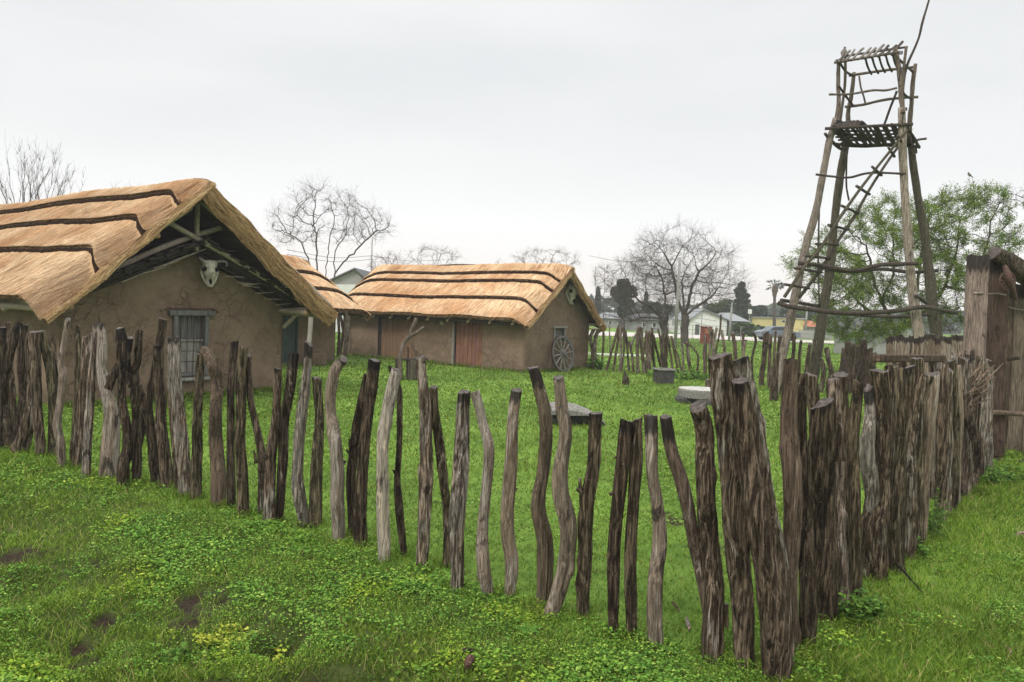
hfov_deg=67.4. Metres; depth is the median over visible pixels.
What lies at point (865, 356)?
fence stake
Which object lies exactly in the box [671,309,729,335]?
white house
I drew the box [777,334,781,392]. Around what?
fence stake
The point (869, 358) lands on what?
fence stake
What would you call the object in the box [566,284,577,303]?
cow skull
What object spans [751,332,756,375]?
fence stake
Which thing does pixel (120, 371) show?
fence post
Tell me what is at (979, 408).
fence post
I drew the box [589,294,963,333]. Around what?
distant woods
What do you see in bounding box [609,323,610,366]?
fence stake
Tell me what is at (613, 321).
grey house
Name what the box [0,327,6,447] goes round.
fence post
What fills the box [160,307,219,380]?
window
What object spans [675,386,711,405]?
millstone
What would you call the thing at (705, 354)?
fence stake
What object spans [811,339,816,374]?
fence stake
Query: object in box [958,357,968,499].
fence post
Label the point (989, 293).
wire
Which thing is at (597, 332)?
fence stake
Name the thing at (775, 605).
fence post
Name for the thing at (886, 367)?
fence post
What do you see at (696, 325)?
door
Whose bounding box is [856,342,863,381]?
fence stake
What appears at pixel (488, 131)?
sky
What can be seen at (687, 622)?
wood chip
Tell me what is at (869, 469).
fence post
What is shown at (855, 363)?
fence stake
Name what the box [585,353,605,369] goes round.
ivy clump
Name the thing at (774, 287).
palm tree
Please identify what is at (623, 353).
fence stake
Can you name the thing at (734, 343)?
fence stake
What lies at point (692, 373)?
weed bush
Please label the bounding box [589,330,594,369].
fence stake
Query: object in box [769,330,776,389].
fence stake
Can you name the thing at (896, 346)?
stockade board
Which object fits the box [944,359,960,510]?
fence post
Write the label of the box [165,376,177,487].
fence post
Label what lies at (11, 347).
fence post
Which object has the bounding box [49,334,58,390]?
fence post
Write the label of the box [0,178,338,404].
mud hut
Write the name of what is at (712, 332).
fence stake
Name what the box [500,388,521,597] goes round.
fence post
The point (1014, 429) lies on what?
gate board
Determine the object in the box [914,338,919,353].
stockade board
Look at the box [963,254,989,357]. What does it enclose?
gate post
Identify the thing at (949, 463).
fence post
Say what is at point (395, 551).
tall grass tufts
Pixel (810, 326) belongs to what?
tiled house
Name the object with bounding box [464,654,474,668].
wood chip
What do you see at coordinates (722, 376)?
fence post
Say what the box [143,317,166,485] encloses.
fence post
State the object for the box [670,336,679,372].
fence stake
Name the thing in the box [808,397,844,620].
fence post
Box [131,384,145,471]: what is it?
fence post
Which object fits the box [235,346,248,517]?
fence post
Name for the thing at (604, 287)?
bare tree
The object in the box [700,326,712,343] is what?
brick pillar
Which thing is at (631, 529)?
fence post
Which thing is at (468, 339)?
door
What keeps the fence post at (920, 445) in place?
on the ground at (190, 603)
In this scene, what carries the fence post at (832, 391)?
on the ground at (190, 603)
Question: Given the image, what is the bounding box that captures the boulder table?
[549,402,605,425]
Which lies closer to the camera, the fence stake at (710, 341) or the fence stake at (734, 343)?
the fence stake at (734, 343)
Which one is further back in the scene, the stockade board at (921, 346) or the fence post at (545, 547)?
the stockade board at (921, 346)
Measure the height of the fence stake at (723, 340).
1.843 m
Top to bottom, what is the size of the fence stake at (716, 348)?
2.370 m
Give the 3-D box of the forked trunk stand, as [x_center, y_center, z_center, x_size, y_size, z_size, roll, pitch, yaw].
[-2.838,0.240,21.777,0.896,1.810,0.484,2,2,0]
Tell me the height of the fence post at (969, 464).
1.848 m
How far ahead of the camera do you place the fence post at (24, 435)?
9.74 m
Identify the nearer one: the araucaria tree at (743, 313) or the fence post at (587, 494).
the fence post at (587, 494)
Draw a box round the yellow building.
[751,316,804,331]
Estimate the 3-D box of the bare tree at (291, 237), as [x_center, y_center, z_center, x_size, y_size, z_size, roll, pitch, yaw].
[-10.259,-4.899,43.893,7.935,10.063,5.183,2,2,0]
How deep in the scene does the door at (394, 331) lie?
29.72 m
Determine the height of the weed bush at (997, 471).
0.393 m
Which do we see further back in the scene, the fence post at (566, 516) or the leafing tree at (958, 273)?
the leafing tree at (958, 273)
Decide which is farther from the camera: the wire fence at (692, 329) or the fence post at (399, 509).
the wire fence at (692, 329)
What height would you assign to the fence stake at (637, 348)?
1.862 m
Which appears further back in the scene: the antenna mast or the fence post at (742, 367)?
the antenna mast
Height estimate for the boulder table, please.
0.468 m
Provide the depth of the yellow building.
99.97 m
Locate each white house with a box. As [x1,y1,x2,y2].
[667,315,672,331]
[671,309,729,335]
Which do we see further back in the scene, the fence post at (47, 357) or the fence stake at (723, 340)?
the fence stake at (723, 340)
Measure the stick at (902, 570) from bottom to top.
0.103 m
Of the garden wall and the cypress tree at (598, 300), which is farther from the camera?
the cypress tree at (598, 300)
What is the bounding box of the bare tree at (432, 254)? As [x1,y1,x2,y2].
[399,243,461,264]
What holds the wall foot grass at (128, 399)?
on the ground at (190, 603)
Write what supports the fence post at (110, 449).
on the ground at (190, 603)
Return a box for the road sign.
[748,309,751,336]
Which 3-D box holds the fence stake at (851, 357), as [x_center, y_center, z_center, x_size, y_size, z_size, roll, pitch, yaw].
[10.072,0.862,22.967,0.360,1.707,0.212,2,2,0]
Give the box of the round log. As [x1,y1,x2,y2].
[987,246,1023,285]
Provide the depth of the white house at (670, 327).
97.97 m
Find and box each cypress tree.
[594,286,601,313]
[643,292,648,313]
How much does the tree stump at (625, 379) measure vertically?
0.571 m
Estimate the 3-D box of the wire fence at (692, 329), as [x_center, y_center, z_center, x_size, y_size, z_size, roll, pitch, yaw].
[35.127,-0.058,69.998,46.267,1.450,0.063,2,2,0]
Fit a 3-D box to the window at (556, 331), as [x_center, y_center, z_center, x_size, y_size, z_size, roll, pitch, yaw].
[1.648,-0.223,27.037,0.173,0.594,0.841,4,3,39]
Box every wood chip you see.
[460,647,474,653]
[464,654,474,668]
[685,617,690,631]
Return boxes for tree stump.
[622,371,628,384]
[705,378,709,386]
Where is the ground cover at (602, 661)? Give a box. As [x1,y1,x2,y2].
[0,446,1023,681]
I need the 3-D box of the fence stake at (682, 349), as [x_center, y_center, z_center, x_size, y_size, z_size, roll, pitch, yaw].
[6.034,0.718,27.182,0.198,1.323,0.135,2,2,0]
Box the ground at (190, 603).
[0,325,1023,681]
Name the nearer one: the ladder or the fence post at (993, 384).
the fence post at (993, 384)
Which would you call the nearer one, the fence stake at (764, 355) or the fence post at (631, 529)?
the fence post at (631, 529)
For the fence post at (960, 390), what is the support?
on the ground at (190, 603)
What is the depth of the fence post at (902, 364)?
7.97 m
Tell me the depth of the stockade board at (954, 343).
15.18 m
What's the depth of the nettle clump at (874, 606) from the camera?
5.34 m
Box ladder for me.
[783,129,909,298]
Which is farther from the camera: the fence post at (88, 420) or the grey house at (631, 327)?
the grey house at (631, 327)
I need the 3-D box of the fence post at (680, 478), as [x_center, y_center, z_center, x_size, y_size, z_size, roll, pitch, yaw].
[1.106,1.284,4.784,0.444,1.650,0.134,2,2,0]
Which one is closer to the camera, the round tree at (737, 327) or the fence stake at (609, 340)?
the fence stake at (609, 340)
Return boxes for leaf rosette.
[516,623,540,632]
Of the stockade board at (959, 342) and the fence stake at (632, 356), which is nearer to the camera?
the stockade board at (959, 342)
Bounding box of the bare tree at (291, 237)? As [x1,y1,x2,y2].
[266,173,399,281]
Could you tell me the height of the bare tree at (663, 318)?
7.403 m
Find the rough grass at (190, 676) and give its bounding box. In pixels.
[0,443,1023,681]
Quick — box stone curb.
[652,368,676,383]
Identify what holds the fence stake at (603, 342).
on the ground at (190, 603)
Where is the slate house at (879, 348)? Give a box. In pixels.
[829,314,928,353]
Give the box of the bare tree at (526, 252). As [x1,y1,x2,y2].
[511,244,581,267]
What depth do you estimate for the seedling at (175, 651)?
4.65 m
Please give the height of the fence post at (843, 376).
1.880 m
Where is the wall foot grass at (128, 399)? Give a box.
[64,352,590,407]
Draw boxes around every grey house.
[599,312,625,327]
[625,313,661,331]
[718,313,748,335]
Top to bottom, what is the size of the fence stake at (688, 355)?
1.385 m
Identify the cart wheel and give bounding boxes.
[551,335,573,371]
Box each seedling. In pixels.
[159,642,190,667]
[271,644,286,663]
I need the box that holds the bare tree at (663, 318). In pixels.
[588,238,709,346]
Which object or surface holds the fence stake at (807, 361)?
on the ground at (190, 603)
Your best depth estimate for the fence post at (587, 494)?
5.20 m
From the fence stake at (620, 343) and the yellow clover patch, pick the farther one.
the fence stake at (620, 343)
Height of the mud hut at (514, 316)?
3.973 m
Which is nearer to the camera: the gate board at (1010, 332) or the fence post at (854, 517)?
the fence post at (854, 517)
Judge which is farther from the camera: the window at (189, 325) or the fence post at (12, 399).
the window at (189, 325)
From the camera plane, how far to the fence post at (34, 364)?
9.59 m
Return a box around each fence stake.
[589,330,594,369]
[593,330,601,369]
[600,332,604,368]
[605,324,620,370]
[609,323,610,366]
[612,330,618,370]
[619,326,621,371]
[621,327,624,370]
[624,330,629,370]
[628,341,634,372]
[636,326,639,372]
[639,326,645,373]
[644,330,651,373]
[651,328,655,367]
[654,335,660,366]
[657,328,662,366]
[663,335,667,367]
[668,335,673,368]
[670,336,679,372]
[674,348,681,371]
[681,343,684,373]
[685,342,691,371]
[689,343,698,370]
[703,335,706,373]
[707,327,711,372]
[710,329,713,356]
[712,328,717,355]
[715,314,721,354]
[720,330,725,352]
[731,332,737,359]
[741,332,744,348]
[742,340,746,356]
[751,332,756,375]
[759,332,768,384]
[767,334,772,387]
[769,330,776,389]
[769,352,779,400]
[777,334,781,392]
[791,333,795,358]
[797,340,801,372]
[804,343,811,373]
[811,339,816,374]
[818,358,825,391]
[824,347,833,389]
[839,347,844,371]
[843,341,849,372]
[847,341,854,387]
[848,345,859,393]
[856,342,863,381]
[861,338,866,388]
[863,347,872,393]
[871,352,876,368]
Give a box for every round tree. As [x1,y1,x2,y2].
[642,302,672,315]
[706,299,734,313]
[732,322,759,336]
[744,305,767,323]
[779,308,813,319]
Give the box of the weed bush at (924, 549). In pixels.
[916,536,931,557]
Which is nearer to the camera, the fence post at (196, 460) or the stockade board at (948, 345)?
the fence post at (196, 460)
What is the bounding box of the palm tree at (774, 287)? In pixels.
[766,279,783,325]
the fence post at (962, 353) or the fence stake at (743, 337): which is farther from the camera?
the fence stake at (743, 337)
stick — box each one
[895,562,924,595]
[1007,356,1019,360]
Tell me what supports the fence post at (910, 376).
on the ground at (190, 603)
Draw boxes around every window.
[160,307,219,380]
[552,326,567,342]
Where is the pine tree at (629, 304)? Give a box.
[609,278,637,329]
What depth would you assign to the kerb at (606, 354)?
38.08 m
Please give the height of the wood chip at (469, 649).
0.036 m
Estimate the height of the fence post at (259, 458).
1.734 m
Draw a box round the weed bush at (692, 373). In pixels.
[645,366,708,379]
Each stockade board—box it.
[886,336,892,364]
[893,336,899,367]
[899,334,903,362]
[904,337,908,365]
[909,335,913,364]
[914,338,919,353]
[919,336,923,353]
[924,334,928,373]
[928,334,934,367]
[935,338,940,353]
[940,336,945,354]
[946,337,951,361]
[951,334,956,352]
[957,335,962,360]
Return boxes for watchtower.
[777,0,958,395]
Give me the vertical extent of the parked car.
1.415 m
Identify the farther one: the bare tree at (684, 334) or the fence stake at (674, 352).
the bare tree at (684, 334)
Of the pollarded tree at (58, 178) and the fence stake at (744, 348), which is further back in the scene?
the pollarded tree at (58, 178)
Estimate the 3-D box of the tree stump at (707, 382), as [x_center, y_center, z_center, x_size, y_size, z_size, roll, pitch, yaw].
[5.779,1.330,22.631,0.140,0.453,0.237,1,3,-22]
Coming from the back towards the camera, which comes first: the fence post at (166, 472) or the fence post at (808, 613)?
the fence post at (166, 472)
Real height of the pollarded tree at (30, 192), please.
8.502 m
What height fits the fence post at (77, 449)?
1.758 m
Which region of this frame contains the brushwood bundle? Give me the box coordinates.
[967,358,1003,407]
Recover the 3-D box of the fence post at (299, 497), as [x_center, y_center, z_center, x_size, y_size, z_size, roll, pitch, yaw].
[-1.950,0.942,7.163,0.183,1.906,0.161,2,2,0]
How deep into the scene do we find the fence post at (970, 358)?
9.85 m
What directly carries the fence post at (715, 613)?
on the ground at (190, 603)
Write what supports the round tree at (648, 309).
on the ground at (190, 603)
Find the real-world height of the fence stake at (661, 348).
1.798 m
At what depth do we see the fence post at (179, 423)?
8.01 m
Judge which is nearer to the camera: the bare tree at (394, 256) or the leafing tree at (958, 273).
the leafing tree at (958, 273)
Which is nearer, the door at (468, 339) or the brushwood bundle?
the brushwood bundle
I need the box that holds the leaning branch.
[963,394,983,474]
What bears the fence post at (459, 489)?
on the ground at (190, 603)
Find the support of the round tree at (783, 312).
on the ground at (190, 603)
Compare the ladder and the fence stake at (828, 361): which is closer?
the ladder
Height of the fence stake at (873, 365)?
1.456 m
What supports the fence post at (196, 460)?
on the ground at (190, 603)
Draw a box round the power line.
[288,254,371,261]
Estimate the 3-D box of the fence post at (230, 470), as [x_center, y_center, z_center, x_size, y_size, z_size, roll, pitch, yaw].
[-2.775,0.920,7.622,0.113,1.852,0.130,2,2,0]
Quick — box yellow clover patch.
[192,621,256,649]
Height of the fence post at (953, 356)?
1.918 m
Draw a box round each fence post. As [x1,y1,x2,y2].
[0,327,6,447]
[3,321,22,447]
[5,322,16,426]
[10,332,33,454]
[12,325,28,441]
[28,331,45,455]
[39,330,56,456]
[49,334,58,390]
[52,318,70,467]
[69,325,81,460]
[72,336,88,467]
[81,332,96,477]
[92,322,119,479]
[104,327,133,486]
[130,329,142,482]
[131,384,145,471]
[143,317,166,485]
[153,344,173,487]
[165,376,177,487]
[166,336,190,496]
[190,353,204,499]
[198,346,226,504]
[226,341,238,508]
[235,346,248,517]
[246,354,265,513]
[263,367,281,523]
[275,352,298,521]
[291,340,312,526]
[309,377,323,527]
[325,355,347,540]
[346,373,365,534]
[353,358,380,547]
[376,367,401,562]
[388,366,406,557]
[416,355,432,569]
[429,385,450,567]
[448,389,470,592]
[470,390,494,598]
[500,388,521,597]
[528,366,553,605]
[544,375,576,619]
[575,411,602,617]
[607,418,632,636]
[624,417,642,639]
[644,414,666,650]
[660,414,702,608]
[690,400,728,664]
[708,352,755,672]
[731,377,793,681]
[733,355,794,668]
[779,358,802,651]
[798,373,817,646]
[805,372,819,418]
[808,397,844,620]
[826,377,849,611]
[832,371,848,566]
[847,379,862,603]
[859,383,878,578]
[861,369,894,581]
[884,365,892,370]
[886,367,907,574]
[899,361,906,376]
[905,365,916,478]
[905,371,933,559]
[910,357,924,545]
[923,371,939,544]
[929,362,937,498]
[934,364,949,522]
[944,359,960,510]
[947,367,952,516]
[950,352,956,359]
[957,361,972,494]
[957,364,963,502]
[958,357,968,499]
[959,350,967,356]
[965,354,975,487]
[970,349,974,357]
[974,358,980,486]
[975,355,993,474]
[977,368,982,475]
[992,368,993,423]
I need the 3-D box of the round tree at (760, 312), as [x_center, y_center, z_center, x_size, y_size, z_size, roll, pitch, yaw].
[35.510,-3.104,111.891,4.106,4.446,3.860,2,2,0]
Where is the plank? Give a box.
[872,354,945,361]
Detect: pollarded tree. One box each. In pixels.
[0,140,80,203]
[36,141,85,195]
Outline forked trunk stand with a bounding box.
[395,318,427,379]
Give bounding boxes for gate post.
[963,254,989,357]
[985,259,1008,456]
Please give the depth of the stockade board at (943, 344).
15.18 m
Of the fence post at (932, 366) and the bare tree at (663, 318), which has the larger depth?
the bare tree at (663, 318)
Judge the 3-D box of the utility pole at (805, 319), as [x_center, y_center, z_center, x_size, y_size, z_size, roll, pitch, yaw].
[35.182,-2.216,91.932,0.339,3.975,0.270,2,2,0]
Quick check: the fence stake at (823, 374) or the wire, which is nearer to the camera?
the wire
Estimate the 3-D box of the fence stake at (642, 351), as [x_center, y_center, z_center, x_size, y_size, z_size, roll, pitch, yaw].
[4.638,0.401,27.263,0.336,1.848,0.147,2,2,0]
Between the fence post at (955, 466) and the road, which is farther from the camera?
the road
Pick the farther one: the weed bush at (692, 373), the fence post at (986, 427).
the weed bush at (692, 373)
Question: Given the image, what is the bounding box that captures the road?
[589,333,833,343]
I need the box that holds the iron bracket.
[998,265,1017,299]
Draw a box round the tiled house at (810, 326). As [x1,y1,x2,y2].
[803,320,815,330]
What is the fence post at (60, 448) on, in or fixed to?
on the ground at (190, 603)
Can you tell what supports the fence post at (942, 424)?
on the ground at (190, 603)
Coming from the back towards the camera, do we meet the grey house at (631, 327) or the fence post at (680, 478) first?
the grey house at (631, 327)
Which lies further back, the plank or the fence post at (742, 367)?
the plank
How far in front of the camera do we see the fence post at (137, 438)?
8.43 m
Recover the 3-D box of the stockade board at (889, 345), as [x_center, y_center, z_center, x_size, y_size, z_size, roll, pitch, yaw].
[7.490,0.915,15.238,0.242,2.022,0.062,2,2,0]
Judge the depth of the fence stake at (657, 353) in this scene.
27.79 m
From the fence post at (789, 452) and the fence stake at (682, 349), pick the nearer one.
the fence post at (789, 452)
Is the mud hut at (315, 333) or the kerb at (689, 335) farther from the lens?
the kerb at (689, 335)
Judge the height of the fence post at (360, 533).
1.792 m
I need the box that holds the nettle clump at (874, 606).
[838,587,887,629]
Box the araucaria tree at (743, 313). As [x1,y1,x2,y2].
[732,281,753,317]
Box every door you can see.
[282,315,298,363]
[381,318,413,357]
[451,322,482,366]
[695,324,699,334]
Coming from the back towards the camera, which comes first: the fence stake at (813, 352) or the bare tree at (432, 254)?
the bare tree at (432, 254)
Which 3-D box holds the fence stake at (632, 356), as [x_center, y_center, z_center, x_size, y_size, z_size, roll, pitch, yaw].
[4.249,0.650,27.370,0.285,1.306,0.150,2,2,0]
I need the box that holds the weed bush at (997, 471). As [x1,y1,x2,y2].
[979,459,1023,484]
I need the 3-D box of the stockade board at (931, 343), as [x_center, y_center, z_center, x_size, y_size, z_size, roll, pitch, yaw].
[8.317,0.889,15.236,0.237,2.073,0.062,2,2,0]
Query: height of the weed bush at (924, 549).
0.217 m
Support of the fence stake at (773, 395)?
on the ground at (190, 603)
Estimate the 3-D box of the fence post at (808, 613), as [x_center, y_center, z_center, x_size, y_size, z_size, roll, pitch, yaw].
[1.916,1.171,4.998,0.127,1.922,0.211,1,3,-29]
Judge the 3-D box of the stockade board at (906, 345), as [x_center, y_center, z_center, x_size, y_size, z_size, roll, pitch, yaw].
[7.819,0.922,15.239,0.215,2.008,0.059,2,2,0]
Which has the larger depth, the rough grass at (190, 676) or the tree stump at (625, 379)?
the tree stump at (625, 379)
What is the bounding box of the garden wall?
[798,330,832,339]
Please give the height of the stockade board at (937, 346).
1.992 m
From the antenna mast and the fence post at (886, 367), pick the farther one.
the antenna mast
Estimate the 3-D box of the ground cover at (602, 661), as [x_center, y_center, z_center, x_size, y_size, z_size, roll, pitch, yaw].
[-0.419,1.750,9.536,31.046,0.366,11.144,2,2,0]
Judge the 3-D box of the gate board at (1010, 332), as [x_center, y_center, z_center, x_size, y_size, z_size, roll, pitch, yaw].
[8.478,0.407,13.114,0.261,2.708,0.080,2,2,0]
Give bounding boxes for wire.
[966,292,1005,295]
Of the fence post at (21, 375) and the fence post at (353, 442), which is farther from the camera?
the fence post at (21, 375)
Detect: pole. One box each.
[336,315,339,355]
[339,316,344,353]
[343,312,349,355]
[371,238,372,270]
[674,257,680,348]
[728,303,732,340]
[804,306,807,328]
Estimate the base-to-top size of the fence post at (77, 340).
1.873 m
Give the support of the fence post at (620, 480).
on the ground at (190, 603)
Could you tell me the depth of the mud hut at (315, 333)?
26.16 m
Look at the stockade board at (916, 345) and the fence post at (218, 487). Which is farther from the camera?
the stockade board at (916, 345)
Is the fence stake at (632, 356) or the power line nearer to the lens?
the fence stake at (632, 356)
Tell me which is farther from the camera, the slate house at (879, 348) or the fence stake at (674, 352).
the slate house at (879, 348)
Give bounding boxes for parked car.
[754,326,800,340]
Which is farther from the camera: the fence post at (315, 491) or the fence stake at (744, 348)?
the fence stake at (744, 348)
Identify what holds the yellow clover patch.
on the ground at (190, 603)
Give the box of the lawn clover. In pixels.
[42,374,979,654]
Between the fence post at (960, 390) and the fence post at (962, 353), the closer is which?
the fence post at (960, 390)
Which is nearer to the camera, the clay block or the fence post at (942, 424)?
the fence post at (942, 424)
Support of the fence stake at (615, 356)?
on the ground at (190, 603)
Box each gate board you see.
[1005,291,1013,443]
[1006,284,1023,452]
[1021,400,1023,452]
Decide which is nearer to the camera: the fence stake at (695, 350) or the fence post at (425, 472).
the fence post at (425, 472)
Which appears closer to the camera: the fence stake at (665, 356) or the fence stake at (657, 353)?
the fence stake at (665, 356)
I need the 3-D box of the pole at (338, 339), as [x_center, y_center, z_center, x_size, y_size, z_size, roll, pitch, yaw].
[-6.841,-0.161,30.207,0.164,1.856,0.150,3,3,29]
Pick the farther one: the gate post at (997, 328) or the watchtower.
the watchtower
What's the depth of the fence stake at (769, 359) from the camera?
23.47 m
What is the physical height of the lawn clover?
0.151 m
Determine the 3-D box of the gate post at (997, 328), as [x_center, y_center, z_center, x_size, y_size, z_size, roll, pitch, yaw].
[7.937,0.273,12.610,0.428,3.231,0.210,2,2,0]
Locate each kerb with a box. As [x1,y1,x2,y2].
[588,353,645,356]
[589,331,777,339]
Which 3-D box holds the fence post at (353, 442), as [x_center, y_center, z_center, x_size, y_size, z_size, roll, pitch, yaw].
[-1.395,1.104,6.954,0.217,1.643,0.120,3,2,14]
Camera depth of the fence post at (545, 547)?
5.41 m
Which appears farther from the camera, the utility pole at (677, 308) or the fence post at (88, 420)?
the utility pole at (677, 308)
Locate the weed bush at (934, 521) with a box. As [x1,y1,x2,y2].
[927,482,949,539]
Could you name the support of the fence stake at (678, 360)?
on the ground at (190, 603)
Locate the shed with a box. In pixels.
[330,268,369,324]
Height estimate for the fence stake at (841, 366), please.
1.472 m
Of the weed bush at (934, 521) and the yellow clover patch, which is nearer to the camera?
the yellow clover patch
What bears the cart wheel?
on the ground at (190, 603)
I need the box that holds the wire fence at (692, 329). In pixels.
[644,323,963,343]
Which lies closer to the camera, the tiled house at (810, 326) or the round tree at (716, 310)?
the tiled house at (810, 326)
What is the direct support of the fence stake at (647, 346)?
on the ground at (190, 603)
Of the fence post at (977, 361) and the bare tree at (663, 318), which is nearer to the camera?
the fence post at (977, 361)
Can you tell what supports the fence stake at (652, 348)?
on the ground at (190, 603)
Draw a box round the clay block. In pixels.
[312,352,326,365]
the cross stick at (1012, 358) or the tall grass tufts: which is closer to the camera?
the tall grass tufts
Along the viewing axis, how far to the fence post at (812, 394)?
5.43 m
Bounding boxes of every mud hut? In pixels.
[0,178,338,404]
[281,254,371,364]
[341,263,606,371]
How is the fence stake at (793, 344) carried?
on the ground at (190, 603)
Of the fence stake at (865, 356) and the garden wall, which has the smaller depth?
the fence stake at (865, 356)
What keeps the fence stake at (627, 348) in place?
on the ground at (190, 603)
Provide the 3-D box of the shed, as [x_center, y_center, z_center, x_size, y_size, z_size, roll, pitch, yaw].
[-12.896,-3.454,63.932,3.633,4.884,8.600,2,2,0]
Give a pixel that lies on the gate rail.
(1008, 413)
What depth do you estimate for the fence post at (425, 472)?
6.04 m
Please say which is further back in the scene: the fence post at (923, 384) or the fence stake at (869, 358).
the fence stake at (869, 358)
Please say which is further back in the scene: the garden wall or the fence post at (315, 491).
the garden wall
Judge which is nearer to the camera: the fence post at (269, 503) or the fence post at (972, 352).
the fence post at (269, 503)
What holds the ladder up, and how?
attached to the watchtower
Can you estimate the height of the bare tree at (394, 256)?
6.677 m
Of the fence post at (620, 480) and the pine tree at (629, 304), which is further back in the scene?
the pine tree at (629, 304)
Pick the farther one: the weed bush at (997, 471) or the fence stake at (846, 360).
the fence stake at (846, 360)
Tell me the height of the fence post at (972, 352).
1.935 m
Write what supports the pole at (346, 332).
on the ground at (190, 603)
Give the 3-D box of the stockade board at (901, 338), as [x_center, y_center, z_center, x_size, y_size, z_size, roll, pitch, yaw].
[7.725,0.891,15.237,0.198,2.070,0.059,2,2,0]
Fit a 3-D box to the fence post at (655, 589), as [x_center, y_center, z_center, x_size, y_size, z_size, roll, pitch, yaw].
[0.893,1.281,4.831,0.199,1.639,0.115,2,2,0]
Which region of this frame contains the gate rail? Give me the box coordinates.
[993,410,1023,415]
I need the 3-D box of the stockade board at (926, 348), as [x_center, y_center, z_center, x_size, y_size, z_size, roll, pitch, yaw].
[8.215,0.893,15.237,0.210,2.065,0.061,2,2,0]
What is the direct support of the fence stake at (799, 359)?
on the ground at (190, 603)
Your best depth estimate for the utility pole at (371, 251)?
71.69 m
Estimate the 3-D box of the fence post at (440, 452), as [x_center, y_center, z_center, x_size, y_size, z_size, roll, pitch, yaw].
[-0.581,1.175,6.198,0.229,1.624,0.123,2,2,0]
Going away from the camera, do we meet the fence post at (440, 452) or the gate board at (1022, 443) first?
the fence post at (440, 452)
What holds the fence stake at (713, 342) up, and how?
on the ground at (190, 603)
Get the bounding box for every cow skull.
[199,257,227,286]
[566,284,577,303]
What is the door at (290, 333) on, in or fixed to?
in the mud hut at (315, 333)
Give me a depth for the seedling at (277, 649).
4.90 m
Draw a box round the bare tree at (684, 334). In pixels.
[622,212,755,343]
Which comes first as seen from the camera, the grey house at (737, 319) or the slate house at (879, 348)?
the slate house at (879, 348)
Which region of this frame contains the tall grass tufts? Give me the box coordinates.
[0,446,991,681]
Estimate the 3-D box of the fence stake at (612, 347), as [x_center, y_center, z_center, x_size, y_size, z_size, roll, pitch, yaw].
[3.654,0.328,27.924,0.520,1.901,0.143,2,2,6]
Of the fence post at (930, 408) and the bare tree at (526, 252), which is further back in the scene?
the bare tree at (526, 252)
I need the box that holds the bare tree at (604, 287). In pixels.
[590,263,615,338]
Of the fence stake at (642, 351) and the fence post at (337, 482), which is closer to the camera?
the fence post at (337, 482)
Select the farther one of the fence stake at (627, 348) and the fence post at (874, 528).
the fence stake at (627, 348)
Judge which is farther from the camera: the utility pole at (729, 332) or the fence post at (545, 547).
the utility pole at (729, 332)
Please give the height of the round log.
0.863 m
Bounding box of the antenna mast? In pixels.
[689,297,714,325]
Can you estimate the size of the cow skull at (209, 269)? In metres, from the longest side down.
0.609 x 0.570 x 0.290 m
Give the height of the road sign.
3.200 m
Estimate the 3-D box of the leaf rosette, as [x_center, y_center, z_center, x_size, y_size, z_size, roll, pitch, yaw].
[0.105,1.887,5.022,0.162,0.027,0.161,4,3,35]
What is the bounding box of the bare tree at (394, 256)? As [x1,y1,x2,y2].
[366,250,404,268]
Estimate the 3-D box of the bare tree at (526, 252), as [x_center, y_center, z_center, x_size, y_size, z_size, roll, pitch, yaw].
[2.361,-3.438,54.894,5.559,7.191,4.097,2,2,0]
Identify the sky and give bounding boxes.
[0,0,1023,315]
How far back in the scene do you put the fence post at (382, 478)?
6.20 m
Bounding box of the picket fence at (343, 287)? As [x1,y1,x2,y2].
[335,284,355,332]
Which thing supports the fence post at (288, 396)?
on the ground at (190, 603)
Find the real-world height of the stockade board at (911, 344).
2.045 m
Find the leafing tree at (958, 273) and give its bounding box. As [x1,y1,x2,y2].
[775,178,1023,349]
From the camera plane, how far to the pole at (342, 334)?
30.89 m
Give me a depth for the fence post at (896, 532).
6.47 m
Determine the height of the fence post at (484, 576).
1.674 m
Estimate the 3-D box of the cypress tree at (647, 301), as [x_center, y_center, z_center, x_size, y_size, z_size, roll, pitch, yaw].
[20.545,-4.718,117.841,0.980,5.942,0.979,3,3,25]
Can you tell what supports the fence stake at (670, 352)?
on the ground at (190, 603)

